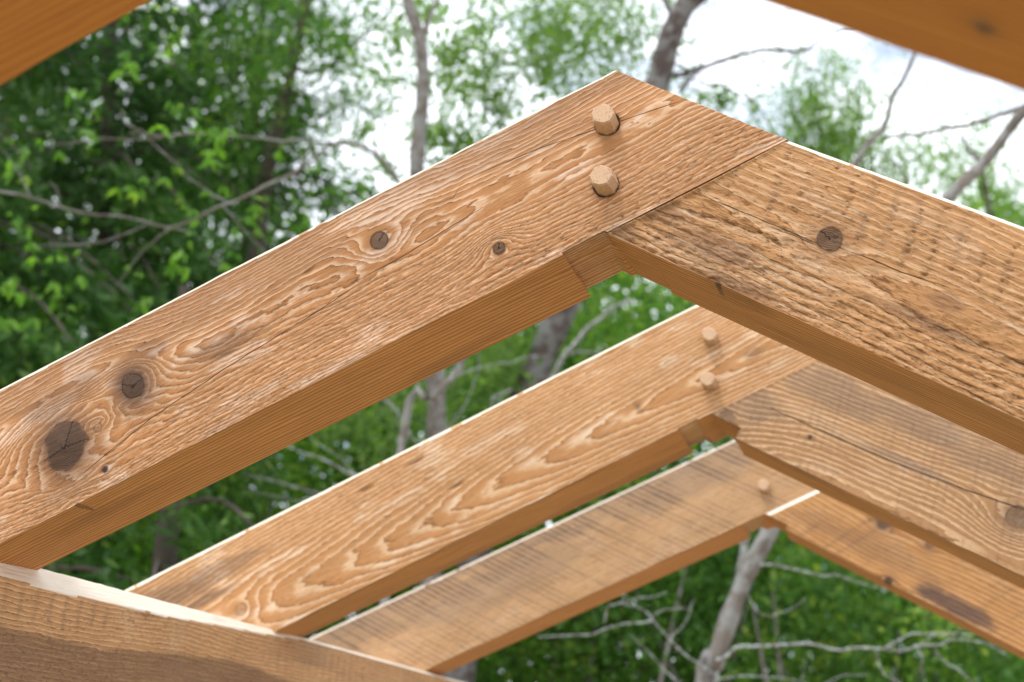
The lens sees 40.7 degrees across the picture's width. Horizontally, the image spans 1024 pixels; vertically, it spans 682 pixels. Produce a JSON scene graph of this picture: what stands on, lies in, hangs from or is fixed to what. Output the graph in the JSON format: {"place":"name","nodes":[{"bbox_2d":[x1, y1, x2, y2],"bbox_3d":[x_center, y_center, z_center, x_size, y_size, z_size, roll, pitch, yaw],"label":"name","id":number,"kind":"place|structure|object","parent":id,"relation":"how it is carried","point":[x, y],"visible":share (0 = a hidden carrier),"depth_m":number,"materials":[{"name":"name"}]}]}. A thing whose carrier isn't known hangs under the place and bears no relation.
{"place":"outdoors","nodes":[
{"label":"outdoors","id":0,"kind":"place"},
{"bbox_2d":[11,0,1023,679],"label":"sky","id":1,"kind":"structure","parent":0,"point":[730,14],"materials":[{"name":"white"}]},
{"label":"ground","id":2,"kind":"structure","parent":0,"visible":0},
{"bbox_2d":[0,31,153,582],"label":"conifer tree","id":3,"kind":"object","parent":2,"relation":"on","point":[106,315],"visible":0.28,"depth_m":7.80,"materials":[{"name":"green plant"}]},
{"bbox_2d":[0,28,170,574],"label":"conifer tree","id":4,"kind":"object","parent":2,"relation":"on","point":[54,132],"visible":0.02,"depth_m":13.03,"materials":[{"name":"green plant"}]},
{"bbox_2d":[0,269,244,590],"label":"shrub","id":5,"kind":"object","parent":2,"relation":"on","point":[42,315],"visible":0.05,"depth_m":7.49,"materials":[{"name":"green plant"}]},
{"bbox_2d":[0,0,260,563],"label":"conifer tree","id":6,"kind":"object","parent":2,"relation":"on","point":[116,164],"visible":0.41,"depth_m":9.83,"materials":[{"name":"green plant"}]},
{"bbox_2d":[45,286,290,590],"bbox_3d":[-1.648,1.867,6.176,2.419,4.320,2.296,-12,-24,42],"label":"conifer tree","id":7,"kind":"object","parent":2,"relation":"on","point":[168,522],"visible":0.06,"depth_m":6.33,"materials":[{"name":"green plant"}]},
{"bbox_2d":[0,563,460,681],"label":"wall plate","id":8,"kind":"object","parent":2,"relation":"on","point":[56,627],"depth_m":2.08,"materials":[{"name":"brown wood"}]},
{"bbox_2d":[0,70,1023,569],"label":"rafter frame","id":9,"kind":"object","parent":8,"relation":"on","point":[910,294],"visible":1,"depth_m":1.69,"materials":[{"name":"brown wood"}]},
{"bbox_2d":[0,0,1023,90],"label":"rafter frame","id":10,"kind":"object","parent":8,"relation":"on","point":[984,38],"visible":1,"depth_m":0.83,"materials":[{"name":"brown wood"}]},
{"bbox_2d":[125,305,1023,636],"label":"rafter frame","id":11,"kind":"object","parent":8,"relation":"on","point":[655,397],"visible":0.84,"depth_m":2.47,"materials":[{"name":"brown wood"}]},
{"bbox_2d":[310,440,1023,675],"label":"rafter frame","id":12,"kind":"object","parent":8,"relation":"on","point":[718,499],"visible":0.74,"depth_m":3.26,"materials":[{"name":"brown wood"}]},
{"bbox_2d":[63,0,401,637],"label":"conifer tree","id":13,"kind":"object","parent":2,"relation":"on","point":[283,172],"visible":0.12,"depth_m":11.97,"materials":[{"name":"green plant"}]},
{"bbox_2d":[0,50,466,604],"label":"sapling","id":14,"kind":"object","parent":2,"relation":"on","point":[182,256],"visible":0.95,"depth_m":5.39,"materials":[{"name":"green plant"}]},
{"bbox_2d":[90,0,471,537],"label":"leaning tree","id":15,"kind":"object","parent":2,"relation":"on","point":[266,173],"visible":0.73,"depth_m":10.93,"materials":[{"name":"green plant"}]},
{"bbox_2d":[15,123,621,679],"bbox_3d":[-1.302,1.430,9.467,4.791,6.041,3.644,-1,-18,17],"label":"shrub","id":16,"kind":"object","parent":2,"relation":"on","point":[309,463],"visible":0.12,"depth_m":9.29,"materials":[{"name":"green plant"}]},
{"bbox_2d":[243,0,556,586],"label":"slim tree","id":17,"kind":"object","parent":2,"relation":"on","point":[422,135],"visible":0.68,"depth_m":7.89,"materials":[{"name":"green plant"}]},
{"bbox_2d":[0,0,1023,681],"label":"distant woodland","id":18,"kind":"object","parent":2,"relation":"on","point":[602,286],"visible":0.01,"depth_m":18.40,"materials":[{"name":"green plant"}]},
{"bbox_2d":[271,105,753,680],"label":"shrub","id":19,"kind":"object","parent":2,"relation":"on","point":[609,335],"visible":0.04,"depth_m":9.76,"materials":[{"name":"green plant"}]},
{"bbox_2d":[281,0,848,681],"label":"brown tree","id":20,"kind":"object","parent":2,"relation":"on","point":[555,328],"visible":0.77,"depth_m":8.74,"materials":[{"name":"green plant"}]},
{"bbox_2d":[389,402,808,681],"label":"shrub","id":21,"kind":"object","parent":2,"relation":"on","point":[514,665],"visible":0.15,"depth_m":8.60,"materials":[{"name":"green plant"}]},
{"bbox_2d":[587,284,748,681],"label":"slim tree","id":22,"kind":"object","parent":2,"relation":"on","point":[743,552],"visible":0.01,"depth_m":6.79,"materials":[{"name":"grey plant"}]},
{"bbox_2d":[446,291,909,681],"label":"shrub","id":23,"kind":"object","parent":2,"relation":"on","point":[683,593],"visible":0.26,"depth_m":8.10,"materials":[{"name":"green plant"}]},
{"bbox_2d":[538,53,1023,681],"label":"lichen tree","id":24,"kind":"object","parent":2,"relation":"on","point":[712,659],"visible":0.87,"depth_m":5.17,"materials":[{"name":"grey plant"}]},
{"bbox_2d":[579,440,1023,681],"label":"shrub","id":25,"kind":"object","parent":2,"relation":"on","point":[935,665],"visible":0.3,"depth_m":7.83,"materials":[{"name":"green plant"}]},
{"bbox_2d":[674,551,1023,681],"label":"shrub","id":26,"kind":"object","parent":2,"relation":"on","point":[952,646],"visible":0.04,"depth_m":9.89,"materials":[{"name":"green plant"}]},
{"bbox_2d":[715,5,1012,678],"bbox_3d":[2.611,1.075,10.382,2.885,7.839,2.735,11,-19,-19],"label":"airy tree","id":27,"kind":"object","parent":2,"relation":"on","point":[829,139],"visible":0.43,"depth_m":10.82,"materials":[{"name":"green plant"}]},
{"bbox_2d":[887,72,1023,680],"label":"airy tree","id":28,"kind":"object","parent":2,"relation":"on","point":[982,180],"visible":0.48,"depth_m":12.91,"materials":[{"name":"green plant"}]}
]}

